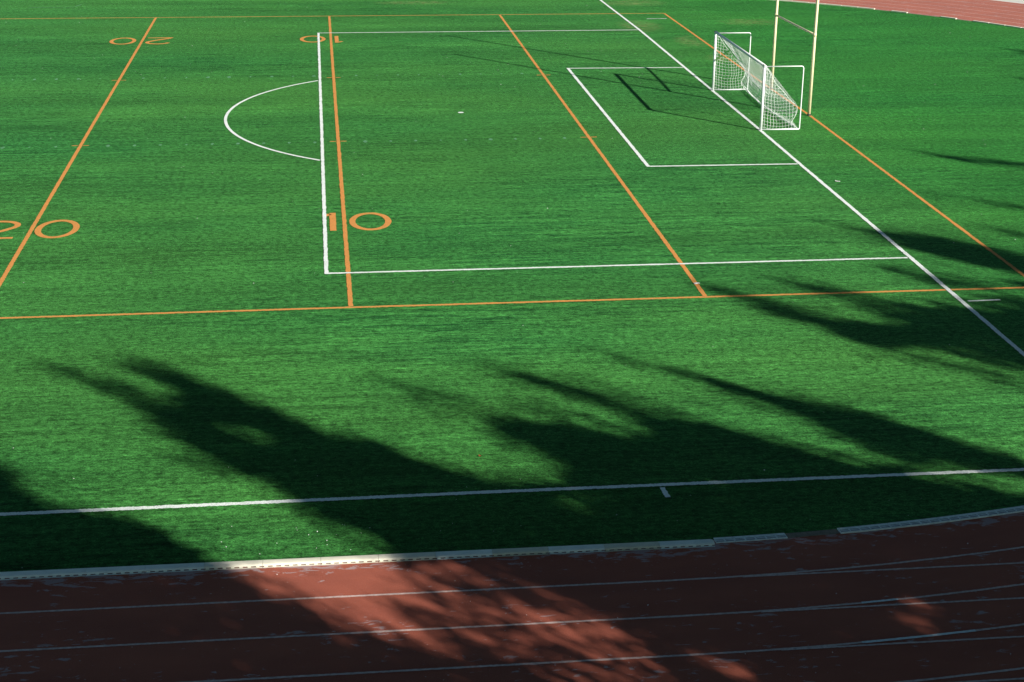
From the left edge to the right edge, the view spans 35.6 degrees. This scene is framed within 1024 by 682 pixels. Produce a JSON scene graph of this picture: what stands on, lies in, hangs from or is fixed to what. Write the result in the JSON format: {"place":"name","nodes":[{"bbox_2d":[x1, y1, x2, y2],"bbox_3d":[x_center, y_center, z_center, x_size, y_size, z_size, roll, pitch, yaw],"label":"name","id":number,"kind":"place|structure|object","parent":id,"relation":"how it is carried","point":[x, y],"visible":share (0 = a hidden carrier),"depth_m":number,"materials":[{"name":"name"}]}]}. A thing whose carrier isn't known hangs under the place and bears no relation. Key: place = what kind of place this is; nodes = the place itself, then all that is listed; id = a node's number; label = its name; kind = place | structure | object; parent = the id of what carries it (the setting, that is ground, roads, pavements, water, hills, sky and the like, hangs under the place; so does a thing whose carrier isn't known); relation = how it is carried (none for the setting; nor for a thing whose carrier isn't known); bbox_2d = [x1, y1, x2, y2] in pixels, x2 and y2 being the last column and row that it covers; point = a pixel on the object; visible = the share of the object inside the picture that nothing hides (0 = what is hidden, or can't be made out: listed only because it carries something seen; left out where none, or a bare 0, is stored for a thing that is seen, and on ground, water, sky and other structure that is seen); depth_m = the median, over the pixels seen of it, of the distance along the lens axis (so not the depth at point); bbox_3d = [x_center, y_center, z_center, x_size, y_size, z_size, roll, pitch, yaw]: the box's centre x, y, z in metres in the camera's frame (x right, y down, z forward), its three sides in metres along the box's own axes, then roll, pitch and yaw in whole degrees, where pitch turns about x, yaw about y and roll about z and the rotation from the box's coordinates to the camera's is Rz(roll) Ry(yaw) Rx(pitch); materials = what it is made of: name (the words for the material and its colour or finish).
{"place":"outdoors","nodes":[
{"label":"outdoors","id":0,"kind":"place"},
{"bbox_2d":[0,0,1023,571],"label":"turf","id":1,"kind":"structure","parent":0,"point":[248,310],"depth_m":43.13,"materials":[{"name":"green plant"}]},
{"bbox_2d":[17,19,1015,672],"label":"litter specks","id":2,"kind":"object","parent":1,"relation":"on","point":[369,527],"visible":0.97,"depth_m":29.20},
{"bbox_2d":[712,31,803,129],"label":"soccer goal","id":3,"kind":"object","parent":1,"relation":"on","point":[756,60],"visible":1,"depth_m":62.34,"materials":[{"name":"white paint"}]},
{"bbox_2d":[770,0,818,115],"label":"football goal","id":4,"kind":"object","parent":1,"relation":"on","point":[814,34],"visible":0.86,"depth_m":62.77,"materials":[{"name":"beige paint"}]},
{"bbox_2d":[0,0,1023,681],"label":"running track","id":5,"kind":"structure","parent":0,"point":[936,602],"depth_m":26.05,"materials":[{"name":"rubber"}]},
{"bbox_2d":[0,571,25,579],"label":"kerb section","id":6,"kind":"object","parent":5,"relation":"on","point":[11,575],"visible":1,"depth_m":27.07,"materials":[{"name":"white concrete"}]},
{"bbox_2d":[25,568,85,578],"bbox_3d":[-7.774,3.956,27.201,0.992,0.057,0.214,-2,20,-7],"label":"kerb section","id":7,"kind":"object","parent":5,"relation":"on","point":[54,573],"visible":1,"depth_m":27.16,"materials":[{"name":"white concrete"}]},
{"bbox_2d":[85,565,145,575],"bbox_3d":[-6.784,3.925,27.314,0.992,0.057,0.214,-2,20,-7],"label":"kerb section","id":8,"kind":"object","parent":5,"relation":"on","point":[97,571],"visible":1,"depth_m":27.27,"materials":[{"name":"white concrete"}]},
{"bbox_2d":[145,563,204,572],"bbox_3d":[-5.794,3.893,27.427,0.992,0.057,0.214,-2,20,-7],"label":"kerb section","id":9,"kind":"object","parent":5,"relation":"on","point":[174,567],"visible":1,"depth_m":27.39,"materials":[{"name":"white concrete"}]},
{"bbox_2d":[204,560,262,570],"bbox_3d":[-4.804,3.862,27.541,0.992,0.057,0.214,-2,20,-7],"label":"kerb section","id":10,"kind":"object","parent":5,"relation":"on","point":[232,565],"visible":1,"depth_m":27.50,"materials":[{"name":"white concrete"}]},
{"bbox_2d":[263,557,320,567],"bbox_3d":[-3.814,3.831,27.654,0.992,0.057,0.214,-2,20,-7],"label":"kerb section","id":11,"kind":"object","parent":5,"relation":"on","point":[290,562],"visible":1,"depth_m":27.62,"materials":[{"name":"white concrete"}]},
{"bbox_2d":[321,555,377,564],"bbox_3d":[-2.824,3.800,27.768,0.992,0.057,0.214,-2,20,-7],"label":"kerb section","id":12,"kind":"object","parent":5,"relation":"on","point":[349,559],"visible":1,"depth_m":27.73,"materials":[{"name":"white concrete"}]},
{"bbox_2d":[378,552,435,561],"bbox_3d":[-1.834,3.768,27.881,0.992,0.057,0.214,-2,20,-7],"label":"kerb section","id":13,"kind":"object","parent":5,"relation":"on","point":[407,556],"visible":1,"depth_m":27.84,"materials":[{"name":"white concrete"}]},
{"bbox_2d":[435,549,491,559],"bbox_3d":[-0.844,3.737,27.995,0.992,0.057,0.214,-2,20,-7],"label":"kerb section","id":14,"kind":"object","parent":5,"relation":"on","point":[462,554],"visible":1,"depth_m":27.96,"materials":[{"name":"white concrete"}]},
{"bbox_2d":[492,547,548,556],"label":"kerb section","id":15,"kind":"object","parent":5,"relation":"on","point":[521,551],"visible":1,"depth_m":28.07,"materials":[{"name":"white concrete"}]},
{"bbox_2d":[548,544,604,553],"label":"kerb section","id":16,"kind":"object","parent":5,"relation":"on","point":[576,548],"visible":1,"depth_m":28.18,"materials":[{"name":"white concrete"}]},
{"bbox_2d":[603,542,659,551],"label":"kerb section","id":17,"kind":"object","parent":5,"relation":"on","point":[630,546],"visible":1,"depth_m":28.30,"materials":[{"name":"white concrete"}]},
{"bbox_2d":[658,539,714,548],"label":"kerb section","id":18,"kind":"object","parent":5,"relation":"on","point":[688,543],"visible":1,"depth_m":28.41,"materials":[{"name":"white concrete"}]},
{"bbox_2d":[713,537,734,542],"bbox_3d":[3.809,3.570,28.643,0.351,0.016,0.190,-3,20,-8],"label":"kerb rail","id":19,"kind":"object","parent":5,"relation":"on","point":[723,539],"visible":1,"depth_m":28.64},
{"bbox_2d":[733,533,787,541],"bbox_3d":[4.471,3.538,28.748,0.974,0.016,0.193,-3,20,-9],"label":"kerb rail","id":20,"kind":"object","parent":5,"relation":"on","point":[759,537],"visible":1,"depth_m":28.73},
{"bbox_2d":[785,529,839,537],"bbox_3d":[5.441,3.489,28.924,0.986,0.008,0.173,-3,20,-11],"label":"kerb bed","id":21,"kind":"object","parent":5,"relation":"on","point":[811,533],"visible":1,"depth_m":28.91,"materials":[{"name":"grey concrete"}]},
{"bbox_2d":[837,523,891,533],"bbox_3d":[6.427,3.419,29.115,0.992,0.026,0.193,-4,21,-12],"label":"kerb rail","id":22,"kind":"object","parent":5,"relation":"on","point":[863,528],"visible":1,"depth_m":29.09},
{"bbox_2d":[888,517,940,528],"bbox_3d":[7.398,3.346,29.342,0.992,0.026,0.193,-5,21,-14],"label":"kerb rail","id":23,"kind":"object","parent":5,"relation":"on","point":[911,523],"visible":1,"depth_m":29.33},
{"bbox_2d":[937,511,988,522],"bbox_3d":[8.363,3.264,29.593,0.992,0.026,0.193,-5,21,-15],"label":"kerb rail","id":24,"kind":"object","parent":5,"relation":"on","point":[961,517],"visible":1,"depth_m":29.58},
{"bbox_2d":[984,505,1023,516],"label":"kerb rail","id":25,"kind":"object","parent":5,"relation":"on","point":[1004,511],"visible":1,"depth_m":29.81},
{"bbox_2d":[995,0,1023,3],"bbox_3d":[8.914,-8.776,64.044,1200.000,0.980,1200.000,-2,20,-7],"label":"ground","id":26,"kind":"structure","parent":0,"point":[1018,1],"depth_m":93.72,"materials":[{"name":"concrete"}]}
]}

